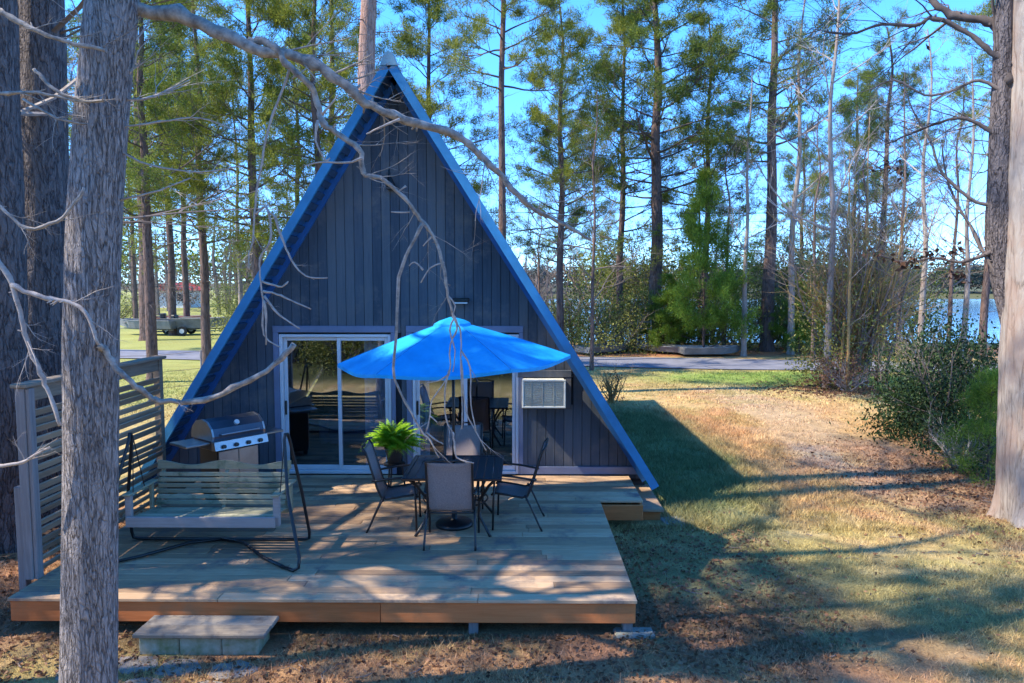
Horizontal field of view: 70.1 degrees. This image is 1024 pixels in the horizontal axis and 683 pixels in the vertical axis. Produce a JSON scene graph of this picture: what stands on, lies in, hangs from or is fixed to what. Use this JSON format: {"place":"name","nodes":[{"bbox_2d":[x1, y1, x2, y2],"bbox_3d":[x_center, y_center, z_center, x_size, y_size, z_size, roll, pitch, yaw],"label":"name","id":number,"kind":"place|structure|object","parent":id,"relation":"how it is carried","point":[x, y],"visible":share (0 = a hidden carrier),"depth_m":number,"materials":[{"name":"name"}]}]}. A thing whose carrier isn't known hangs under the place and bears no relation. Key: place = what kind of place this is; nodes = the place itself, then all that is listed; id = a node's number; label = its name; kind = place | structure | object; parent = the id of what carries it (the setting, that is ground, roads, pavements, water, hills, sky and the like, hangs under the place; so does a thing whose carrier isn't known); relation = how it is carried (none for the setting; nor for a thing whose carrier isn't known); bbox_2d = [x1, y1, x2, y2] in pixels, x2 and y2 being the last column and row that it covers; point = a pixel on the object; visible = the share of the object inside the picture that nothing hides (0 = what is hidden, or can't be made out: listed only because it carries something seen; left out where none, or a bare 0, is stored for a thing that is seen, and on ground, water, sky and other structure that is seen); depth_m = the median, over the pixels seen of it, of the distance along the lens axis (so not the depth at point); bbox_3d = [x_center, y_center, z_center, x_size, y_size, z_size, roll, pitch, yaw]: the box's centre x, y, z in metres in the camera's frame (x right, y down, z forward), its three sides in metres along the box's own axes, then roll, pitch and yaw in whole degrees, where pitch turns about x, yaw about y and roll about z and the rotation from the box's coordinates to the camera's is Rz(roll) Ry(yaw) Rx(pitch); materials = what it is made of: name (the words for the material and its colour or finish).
{"place":"outdoors","nodes":[
{"label":"outdoors","id":0,"kind":"place"},
{"bbox_2d":[472,373,511,446],"bbox_3d":[-0.223,1.226,13.431,1.000,1.350,0.525,0,5,1],"label":"window frame","id":1,"kind":"object","parent":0,"point":[492,403],"visible":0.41,"depth_m":13.17,"materials":[{"name":"white"}]},
{"bbox_2d":[0,283,1023,682],"bbox_3d":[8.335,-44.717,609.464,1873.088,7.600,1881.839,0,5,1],"label":"ground","id":2,"kind":"structure","parent":0,"point":[284,631],"depth_m":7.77,"materials":[{"name":"plant"}]},
{"bbox_2d":[0,0,28,553],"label":"pine tree","id":3,"kind":"object","parent":2,"relation":"on","point":[13,259],"visible":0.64,"depth_m":8.81,"materials":[{"name":"brown plant"}]},
{"bbox_2d":[18,0,68,527],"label":"pine tree","id":4,"kind":"object","parent":2,"relation":"on","point":[45,180],"visible":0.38,"depth_m":9.62,"materials":[{"name":"brown plant"}]},
{"bbox_2d":[118,656,157,673],"bbox_3d":[-3.276,2.825,6.343,0.403,0.044,0.298,0,5,1],"label":"flagstone","id":5,"kind":"object","parent":2,"relation":"on","point":[128,664],"visible":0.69,"depth_m":6.34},
{"bbox_2d":[21,0,264,115],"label":"bare tree","id":6,"kind":"object","parent":2,"relation":"on","point":[24,112],"visible":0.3,"depth_m":9.48,"materials":[{"name":"grey plant"}]},
{"bbox_2d":[120,315,178,333],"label":"trailer boat","id":7,"kind":"object","parent":2,"relation":"on","point":[165,327],"visible":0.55,"depth_m":45.94,"materials":[{"name":"metal"}]},
{"bbox_2d":[66,0,245,340],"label":"pine tree","id":8,"kind":"object","parent":2,"relation":"on","point":[141,302],"visible":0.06,"depth_m":41.91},
{"bbox_2d":[122,96,193,318],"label":"pine tree","id":9,"kind":"object","parent":2,"relation":"on","point":[135,292],"visible":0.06,"depth_m":60.06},
{"bbox_2d":[65,0,269,379],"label":"pine tree","id":10,"kind":"object","parent":2,"relation":"on","point":[145,183],"visible":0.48,"depth_m":23.67,"materials":[{"name":"plant"}]},
{"bbox_2d":[152,659,201,676],"bbox_3d":[-2.866,2.830,6.310,0.377,0.044,0.284,0,5,1],"label":"flagstone","id":11,"kind":"object","parent":2,"relation":"on","point":[177,671],"visible":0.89,"depth_m":6.29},
{"bbox_2d":[69,0,299,364],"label":"pine tree","id":12,"kind":"object","parent":2,"relation":"on","point":[206,348],"visible":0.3,"depth_m":28.48,"materials":[{"name":"plant"}]},
{"bbox_2d":[124,22,244,335],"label":"pine tree","id":13,"kind":"object","parent":2,"relation":"on","point":[171,287],"visible":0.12,"depth_m":45.82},
{"bbox_2d":[128,10,247,316],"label":"pine tree","id":14,"kind":"object","parent":2,"relation":"on","point":[186,299],"visible":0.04,"depth_m":49.79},
{"bbox_2d":[156,313,228,335],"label":"trailer boat","id":15,"kind":"object","parent":2,"relation":"on","point":[184,326],"visible":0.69,"depth_m":46.05,"materials":[{"name":"metal"}]},
{"bbox_2d":[121,181,286,300],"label":"pine woods","id":16,"kind":"object","parent":2,"relation":"on","point":[196,257],"visible":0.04,"depth_m":108.67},
{"bbox_2d":[132,615,278,654],"bbox_3d":[-2.776,2.709,6.667,1.185,0.255,0.385,0,5,1],"label":"deck step","id":17,"kind":"object","parent":2,"relation":"on","point":[205,634],"visible":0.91,"depth_m":6.53,"materials":[{"name":"grey concrete"}]},
{"bbox_2d":[196,273,251,316],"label":"shrub","id":18,"kind":"object","parent":2,"relation":"on","point":[221,303],"visible":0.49,"depth_m":69.64,"materials":[{"name":"green plant"}]},
{"bbox_2d":[207,660,258,680],"bbox_3d":[-2.409,2.834,6.272,0.380,0.044,0.334,4,6,37],"label":"flagstone","id":19,"kind":"object","parent":2,"relation":"on","point":[227,669],"visible":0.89,"depth_m":6.25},
{"bbox_2d":[124,0,343,293],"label":"pine tree","id":20,"kind":"object","parent":2,"relation":"on","point":[231,67],"visible":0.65,"depth_m":24.57,"materials":[{"name":"plant"}]},
{"bbox_2d":[51,0,416,248],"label":"bare tree","id":21,"kind":"object","parent":2,"relation":"on","point":[59,25],"visible":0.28,"depth_m":13.76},
{"bbox_2d":[181,72,290,303],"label":"pine tree","id":22,"kind":"object","parent":2,"relation":"on","point":[240,284],"visible":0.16,"depth_m":30.77,"materials":[{"name":"brown plant"}]},
{"bbox_2d":[160,0,379,378],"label":"pine tree","id":23,"kind":"object","parent":2,"relation":"on","point":[285,21],"visible":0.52,"depth_m":23.79,"materials":[{"name":"plant"}]},
{"bbox_2d":[213,23,335,289],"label":"pine tree","id":24,"kind":"object","parent":2,"relation":"on","point":[265,203],"visible":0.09,"depth_m":42.78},
{"bbox_2d":[0,0,628,682],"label":"bare tree","id":25,"kind":"object","parent":2,"relation":"on","point":[92,370],"visible":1,"depth_m":5.14,"materials":[{"name":"grey plant"}]},
{"bbox_2d":[228,0,417,148],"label":"pine tree","id":26,"kind":"object","parent":2,"relation":"on","point":[354,43],"visible":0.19,"depth_m":32.05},
{"bbox_2d":[7,475,663,633],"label":"wooden deck","id":27,"kind":"structure","parent":2,"relation":"on","point":[566,565],"depth_m":7.67,"materials":[{"name":"grey wood"}]},
{"bbox_2d":[10,356,166,590],"bbox_3d":[-4.802,1.465,8.576,0.215,2.330,2.830,0,5,1],"label":"privacy screen","id":28,"kind":"object","parent":27,"relation":"on","point":[29,511],"visible":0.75,"depth_m":7.50,"materials":[{"name":"grey wood"}]},
{"bbox_2d":[119,432,310,571],"bbox_3d":[-3.330,1.651,8.003,2.344,1.317,1.221,0,5,1],"label":"porch swing","id":29,"kind":"object","parent":27,"relation":"on","point":[159,516],"visible":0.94,"depth_m":8.32,"materials":[{"name":"black metal"}]},
{"bbox_2d":[170,411,283,499],"bbox_3d":[-3.851,1.583,10.019,0.639,1.144,1.440,4,6,38],"label":"gas grill","id":30,"kind":"object","parent":27,"relation":"on","point":[238,437],"visible":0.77,"depth_m":9.83,"materials":[{"name":"silver metal"}]},
{"bbox_2d":[238,445,258,488],"bbox_3d":[-3.615,1.744,10.029,0.016,0.620,0.290,4,6,38],"label":"cart door","id":31,"kind":"structure","parent":30,"relation":"in","point":[249,454],"depth_m":10.02,"materials":[{"name":"silver metal"}]},
{"bbox_2d":[361,438,421,532],"bbox_3d":[-1.456,1.730,8.899,0.681,1.040,0.617,0,5,-3],"label":"patio chair","id":32,"kind":"object","parent":27,"relation":"on","point":[385,491],"visible":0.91,"depth_m":8.87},
{"bbox_2d":[384,461,404,485],"bbox_3d":[-1.679,1.930,10.450,0.305,0.386,0.308,0,5,1],"label":"plant stand","id":33,"kind":"object","parent":27,"relation":"on","point":[386,464],"visible":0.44,"depth_m":10.37,"materials":[{"name":"black metal"}]},
{"bbox_2d":[363,419,426,464],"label":"potted fern","id":34,"kind":"object","parent":33,"relation":"on","point":[394,441],"visible":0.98,"depth_m":10.31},
{"bbox_2d":[423,460,479,550],"bbox_3d":[-0.687,1.778,8.306,0.617,1.040,0.681,0,5,1],"label":"patio chair","id":35,"kind":"object","parent":27,"relation":"on","point":[450,489],"visible":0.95,"depth_m":8.10,"materials":[{"name":"fabric"}]},
{"bbox_2d":[401,455,503,536],"bbox_3d":[-0.686,1.887,8.926,1.150,0.737,1.150,0,5,1],"label":"patio table","id":36,"kind":"object","parent":27,"relation":"on","point":[415,470],"visible":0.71,"depth_m":8.80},
{"bbox_2d":[337,310,570,530],"bbox_3d":[-0.699,0.933,8.830,2.807,2.630,2.433,0,5,1],"label":"patio umbrella","id":37,"kind":"object","parent":27,"relation":"on","point":[423,354],"visible":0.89,"depth_m":8.17,"materials":[{"name":"blue fabric"}]},
{"bbox_2d":[439,422,484,508],"bbox_3d":[-0.672,1.656,9.830,0.617,1.040,0.681,0,5,1],"label":"patio chair","id":38,"kind":"object","parent":27,"relation":"on","point":[470,443],"visible":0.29,"depth_m":10.04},
{"bbox_2d":[491,437,548,531],"bbox_3d":[0.104,1.725,8.963,0.681,1.040,0.617,0,5,5],"label":"patio chair","id":39,"kind":"object","parent":27,"relation":"on","point":[512,489],"visible":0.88,"depth_m":8.92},
{"bbox_2d":[121,252,550,311],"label":"undergrowth","id":40,"kind":"object","parent":2,"relation":"on","point":[162,286],"visible":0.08,"depth_m":88.70,"materials":[{"name":"brown plant"}]},
{"bbox_2d":[121,198,596,341],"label":"woods","id":41,"kind":"object","parent":2,"relation":"on","point":[230,276],"visible":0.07,"depth_m":77.13,"materials":[{"name":"plant"}]},
{"bbox_2d":[311,0,437,145],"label":"pine tree","id":42,"kind":"object","parent":2,"relation":"on","point":[367,19],"visible":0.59,"depth_m":19.83,"materials":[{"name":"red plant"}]},
{"bbox_2d":[130,52,658,494],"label":"frame house","id":43,"kind":"structure","parent":2,"relation":"on","point":[344,223],"depth_m":11.09,"materials":[{"name":"wood"}]},
{"bbox_2d":[272,326,396,473],"bbox_3d":[-2.715,0.898,11.293,1.865,2.295,0.205,0,5,1],"label":"sliding door","id":44,"kind":"structure","parent":43,"relation":"in","point":[380,393],"depth_m":11.25,"materials":[{"name":"white plastic"}]},
{"bbox_2d":[319,396,441,443],"bbox_3d":[-2.383,1.429,13.405,2.120,0.750,0.850,0,5,1],"label":"sofa","id":45,"kind":"object","parent":43,"relation":"in","point":[353,419],"visible":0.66,"depth_m":13.11,"materials":[{"name":"fabric"}]},
{"bbox_2d":[406,326,522,473],"bbox_3d":[-0.720,0.900,11.274,1.785,2.295,0.205,0,5,1],"label":"sliding door","id":46,"kind":"structure","parent":43,"relation":"in","point":[419,389],"depth_m":11.24,"materials":[{"name":"white plastic"}]},
{"bbox_2d":[375,0,538,225],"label":"pine tree","id":47,"kind":"object","parent":2,"relation":"on","point":[426,103],"visible":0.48,"depth_m":32.95,"materials":[{"name":"plant"}]},
{"bbox_2d":[398,0,594,259],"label":"pine tree","id":48,"kind":"object","parent":2,"relation":"on","point":[483,20],"visible":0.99,"depth_m":29.10,"materials":[{"name":"plant"}]},
{"bbox_2d":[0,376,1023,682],"bbox_3d":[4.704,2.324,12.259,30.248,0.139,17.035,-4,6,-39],"label":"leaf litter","id":49,"kind":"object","parent":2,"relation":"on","point":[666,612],"visible":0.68,"depth_m":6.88,"materials":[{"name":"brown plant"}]},
{"bbox_2d":[18,429,1023,682],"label":"fallen twigs","id":50,"kind":"object","parent":2,"relation":"on","point":[700,589],"visible":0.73,"depth_m":7.89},
{"bbox_2d":[491,67,632,306],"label":"pine tree","id":51,"kind":"object","parent":2,"relation":"on","point":[549,242],"visible":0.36,"depth_m":50.57,"materials":[{"name":"plant"}]},
{"bbox_2d":[489,0,650,332],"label":"pine tree","id":52,"kind":"object","parent":2,"relation":"on","point":[561,168],"visible":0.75,"depth_m":33.25,"materials":[{"name":"plant"}]},
{"bbox_2d":[537,255,631,347],"bbox_3d":[3.503,-1.999,36.702,6.058,4.903,6.561,0,5,-4],"label":"shrub","id":53,"kind":"object","parent":2,"relation":"on","point":[569,319],"visible":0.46,"depth_m":36.17,"materials":[{"name":"green plant"}]},
{"bbox_2d":[515,92,674,370],"bbox_3d":[3.024,-4.025,26.867,6.335,10.599,4.127,-2,5,-20],"label":"bare tree","id":54,"kind":"object","parent":2,"relation":"on","point":[591,365],"visible":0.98,"depth_m":27.38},
{"bbox_2d":[520,186,680,342],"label":"shrub","id":55,"kind":"object","parent":2,"relation":"on","point":[613,275],"visible":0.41,"depth_m":40.51,"materials":[{"name":"green plant"}]},
{"bbox_2d":[563,285,667,355],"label":"shrub","id":56,"kind":"object","parent":2,"relation":"on","point":[617,342],"visible":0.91,"depth_m":34.21,"materials":[{"name":"green plant"}]},
{"bbox_2d":[587,352,644,402],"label":"twiggy bush","id":57,"kind":"object","parent":2,"relation":"on","point":[610,394],"visible":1,"depth_m":19.90,"materials":[{"name":"green plant"}]},
{"bbox_2d":[250,253,991,292],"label":"shore trees","id":58,"kind":"object","parent":2,"relation":"on","point":[977,278],"visible":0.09,"depth_m":318.02,"materials":[{"name":"green plant"}]},
{"bbox_2d":[580,186,684,341],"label":"shrub","id":59,"kind":"object","parent":2,"relation":"on","point":[631,262],"visible":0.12,"depth_m":43.22,"materials":[{"name":"green plant"}]},
{"bbox_2d":[613,627,655,638],"bbox_3d":[1.154,2.776,6.893,0.380,0.085,0.200,0,5,1],"label":"concrete block","id":60,"kind":"object","parent":2,"relation":"on","point":[640,633],"depth_m":6.86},
{"bbox_2d":[556,0,722,342],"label":"pine tree","id":61,"kind":"object","parent":2,"relation":"on","point":[616,26],"visible":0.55,"depth_m":36.66,"materials":[{"name":"plant"}]},
{"bbox_2d":[597,274,692,352],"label":"shrub","id":62,"kind":"object","parent":2,"relation":"on","point":[642,309],"visible":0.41,"depth_m":35.96,"materials":[{"name":"green plant"}]},
{"bbox_2d":[582,249,732,346],"bbox_3d":[7.306,-2.470,39.029,8.756,5.538,8.064,1,5,14],"label":"shrub","id":63,"kind":"object","parent":2,"relation":"on","point":[640,281],"visible":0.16,"depth_m":38.24,"materials":[{"name":"green plant"}]},
{"bbox_2d":[634,273,701,352],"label":"young pine","id":64,"kind":"object","parent":2,"relation":"on","point":[657,300],"visible":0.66,"depth_m":34.54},
{"bbox_2d":[541,0,810,342],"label":"pine tree","id":65,"kind":"object","parent":2,"relation":"on","point":[657,25],"visible":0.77,"depth_m":34.46,"materials":[{"name":"plant"}]},
{"bbox_2d":[607,196,756,344],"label":"shrub","id":66,"kind":"object","parent":2,"relation":"on","point":[673,265],"visible":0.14,"depth_m":40.35,"materials":[{"name":"green plant"}]},
{"bbox_2d":[644,164,763,354],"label":"young pine","id":67,"kind":"object","parent":2,"relation":"on","point":[697,237],"visible":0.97,"depth_m":32.80,"materials":[{"name":"plant"}]},
{"bbox_2d":[677,345,739,354],"bbox_3d":[9.014,0.359,33.248,2.714,0.352,1.245,0,5,-5],"label":"rowing boat","id":68,"kind":"object","parent":2,"relation":"on","point":[716,349],"visible":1,"depth_m":32.79,"materials":[{"name":"metal"}]},
{"bbox_2d":[628,1,789,343],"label":"pine tree","id":69,"kind":"object","parent":2,"relation":"on","point":[686,119],"visible":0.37,"depth_m":39.05,"materials":[{"name":"plant"}]},
{"bbox_2d":[683,301,766,354],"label":"shrub","id":70,"kind":"object","parent":2,"relation":"on","point":[734,342],"visible":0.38,"depth_m":34.78,"materials":[{"name":"green plant"}]},
{"bbox_2d":[641,164,810,342],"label":"shrub","id":71,"kind":"object","parent":2,"relation":"on","point":[748,283],"visible":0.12,"depth_m":41.90,"materials":[{"name":"green plant"}]},
{"bbox_2d":[684,115,776,344],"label":"bare tree","id":72,"kind":"object","parent":2,"relation":"on","point":[730,205],"visible":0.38,"depth_m":36.30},
{"bbox_2d":[698,254,799,349],"bbox_3d":[11.347,-2.371,36.614,4.657,5.614,7.611,-1,5,-16],"label":"shrub","id":73,"kind":"object","parent":2,"relation":"on","point":[759,312],"visible":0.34,"depth_m":35.82,"materials":[{"name":"green plant"}]},
{"bbox_2d":[701,65,820,356],"bbox_3d":[11.026,-5.992,32.511,5.911,13.629,5.353,2,5,22],"label":"bare tree","id":74,"kind":"object","parent":2,"relation":"on","point":[743,352],"visible":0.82,"depth_m":32.57,"materials":[{"name":"grey plant"}]},
{"bbox_2d":[729,189,840,342],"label":"shrub","id":75,"kind":"object","parent":2,"relation":"on","point":[776,275],"visible":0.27,"depth_m":41.08,"materials":[{"name":"green plant"}]},
{"bbox_2d":[667,0,912,351],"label":"pine tree","id":76,"kind":"object","parent":2,"relation":"on","point":[770,7],"visible":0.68,"depth_m":34.59,"materials":[{"name":"plant"}]},
{"bbox_2d":[767,279,824,352],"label":"shrub","id":77,"kind":"object","parent":2,"relation":"on","point":[779,330],"visible":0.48,"depth_m":34.22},
{"bbox_2d":[725,0,876,354],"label":"bare tree","id":78,"kind":"object","parent":2,"relation":"on","point":[794,222],"visible":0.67,"depth_m":33.38,"materials":[{"name":"grey plant"}]},
{"bbox_2d":[740,114,861,341],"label":"pine tree","id":79,"kind":"object","parent":2,"relation":"on","point":[789,168],"visible":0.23,"depth_m":54.73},
{"bbox_2d":[748,106,899,361],"bbox_3d":[12.720,-4.277,30.011,6.757,10.599,4.402,2,5,22],"label":"bare tree","id":80,"kind":"object","parent":2,"relation":"on","point":[814,237],"visible":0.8,"depth_m":29.65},
{"bbox_2d":[746,0,918,387],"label":"bare tree","id":81,"kind":"object","parent":2,"relation":"on","point":[830,283],"visible":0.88,"depth_m":22.56,"materials":[{"name":"grey plant"}]},
{"bbox_2d":[810,176,872,371],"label":"sapling","id":82,"kind":"object","parent":2,"relation":"on","point":[845,294],"visible":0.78,"depth_m":22.71,"materials":[{"name":"plant"}]},
{"bbox_2d":[799,344,888,394],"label":"leafy bush","id":83,"kind":"object","parent":2,"relation":"on","point":[838,380],"visible":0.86,"depth_m":22.22,"materials":[{"name":"brown plant"}]},
{"bbox_2d":[724,99,982,390],"bbox_3d":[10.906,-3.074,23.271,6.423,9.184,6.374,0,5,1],"label":"thicket","id":84,"kind":"object","parent":2,"relation":"on","point":[861,346],"visible":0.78,"depth_m":22.70,"materials":[{"name":"green plant"}]},
{"bbox_2d":[826,126,890,390],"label":"sapling","id":85,"kind":"object","parent":2,"relation":"on","point":[848,314],"visible":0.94,"depth_m":21.98,"materials":[{"name":"plant"}]},
{"bbox_2d":[788,111,928,282],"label":"bare tree","id":86,"kind":"object","parent":2,"relation":"on","point":[866,192],"visible":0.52,"depth_m":35.25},
{"bbox_2d":[783,61,934,293],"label":"pine tree","id":87,"kind":"object","parent":2,"relation":"on","point":[848,80],"visible":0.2,"depth_m":46.72,"materials":[{"name":"plant"}]},
{"bbox_2d":[840,117,899,382],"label":"sapling","id":88,"kind":"object","parent":2,"relation":"on","point":[867,223],"visible":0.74,"depth_m":22.72,"materials":[{"name":"plant"}]},
{"bbox_2d":[731,0,1023,528],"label":"bare tree","id":89,"kind":"object","parent":2,"relation":"on","point":[1003,255],"visible":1,"depth_m":9.94,"materials":[{"name":"brown plant"}]},
{"bbox_2d":[808,169,948,341],"bbox_3d":[20.503,-5.458,41.077,12.178,11.228,7.451,-4,6,-43],"label":"shrub","id":90,"kind":"object","parent":2,"relation":"on","point":[888,259],"visible":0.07,"depth_m":39.73,"materials":[{"name":"green plant"}]},
{"bbox_2d":[810,72,965,362],"bbox_3d":[15.747,-4.934,30.107,7.602,11.923,4.952,-3,5,-29],"label":"bare tree","id":91,"kind":"object","parent":2,"relation":"on","point":[905,193],"visible":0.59,"depth_m":29.38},
{"bbox_2d":[805,4,971,342],"bbox_3d":[19.735,-8.633,39.151,7.907,17.817,8.775,-1,5,-16],"label":"pine tree","id":92,"kind":"object","parent":2,"relation":"on","point":[898,76],"visible":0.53,"depth_m":38.53,"materials":[{"name":"plant"}]},
{"bbox_2d":[819,216,979,355],"bbox_3d":[17.650,-2.969,33.322,8.372,7.368,5.123,1,5,9],"label":"shrub","id":93,"kind":"object","parent":2,"relation":"on","point":[905,322],"visible":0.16,"depth_m":32.92,"materials":[{"name":"brown plant"}]},
{"bbox_2d":[872,175,934,388],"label":"sapling","id":94,"kind":"object","parent":2,"relation":"on","point":[888,307],"visible":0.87,"depth_m":22.32,"materials":[{"name":"plant"}]},
{"bbox_2d":[829,301,998,441],"bbox_3d":[10.137,0.608,16.585,4.863,3.006,4.836,3,5,33],"label":"leafy bush","id":95,"kind":"object","parent":2,"relation":"on","point":[896,373],"visible":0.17,"depth_m":16.48,"materials":[{"name":"green plant"}]},
{"bbox_2d":[852,29,990,361],"bbox_3d":[15.926,-5.625,27.937,5.911,13.629,5.353,-3,6,-35],"label":"bare tree","id":96,"kind":"object","parent":2,"relation":"on","point":[925,240],"visible":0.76,"depth_m":27.52,"materials":[{"name":"grey plant"}]},
{"bbox_2d":[845,285,998,453],"bbox_3d":[8.945,0.400,15.181,3.730,3.551,3.348,0,5,1],"label":"leafy bush","id":97,"kind":"object","parent":2,"relation":"on","point":[940,390],"visible":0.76,"depth_m":15.03,"materials":[{"name":"green plant"}]},
{"bbox_2d":[857,75,986,356],"bbox_3d":[19.333,-5.409,31.987,8.024,12.586,5.227,1,5,14],"label":"bare tree","id":98,"kind":"object","parent":2,"relation":"on","point":[950,301],"visible":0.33,"depth_m":32.59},
{"bbox_2d":[865,197,984,342],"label":"shrub","id":99,"kind":"object","parent":2,"relation":"on","point":[944,285],"visible":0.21,"depth_m":42.70,"materials":[{"name":"brown plant"}]},
{"bbox_2d":[898,53,990,378],"bbox_3d":[14.467,-4.112,23.916,4.409,11.224,4.868,-2,5,-26],"label":"bare tree","id":100,"kind":"object","parent":2,"relation":"on","point":[967,269],"visible":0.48,"depth_m":23.53,"materials":[{"name":"grey plant"}]},
{"bbox_2d":[909,401,996,477],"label":"leafy bush","id":101,"kind":"object","parent":2,"relation":"on","point":[933,438],"visible":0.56,"depth_m":13.37,"materials":[{"name":"green plant"}]},
{"bbox_2d":[912,0,995,355],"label":"pine tree","id":102,"kind":"object","parent":2,"relation":"on","point":[985,294],"visible":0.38,"depth_m":31.65,"materials":[{"name":"plant"}]},
{"bbox_2d":[931,364,997,487],"bbox_3d":[8.116,1.544,12.443,1.696,2.444,2.215,3,5,30],"label":"leafy bush","id":103,"kind":"object","parent":2,"relation":"on","point":[982,393],"visible":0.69,"depth_m":12.23,"materials":[{"name":"plant"}]},
{"bbox_2d":[65,0,995,282],"label":"sky","id":104,"kind":"structure","parent":0,"point":[513,103],"materials":[{"name":"blue"}]},
{"bbox_2d":[120,349,997,372],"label":"road","id":105,"kind":"structure","parent":0,"point":[693,363],"depth_m":29.95,"materials":[{"name":"asphalt"}]},
{"bbox_2d":[544,299,999,342],"bbox_3d":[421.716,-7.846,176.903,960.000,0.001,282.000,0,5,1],"label":"lake water","id":106,"kind":"structure","parent":0,"point":[974,306],"depth_m":137.94,"materials":[{"name":"blue liquid"}]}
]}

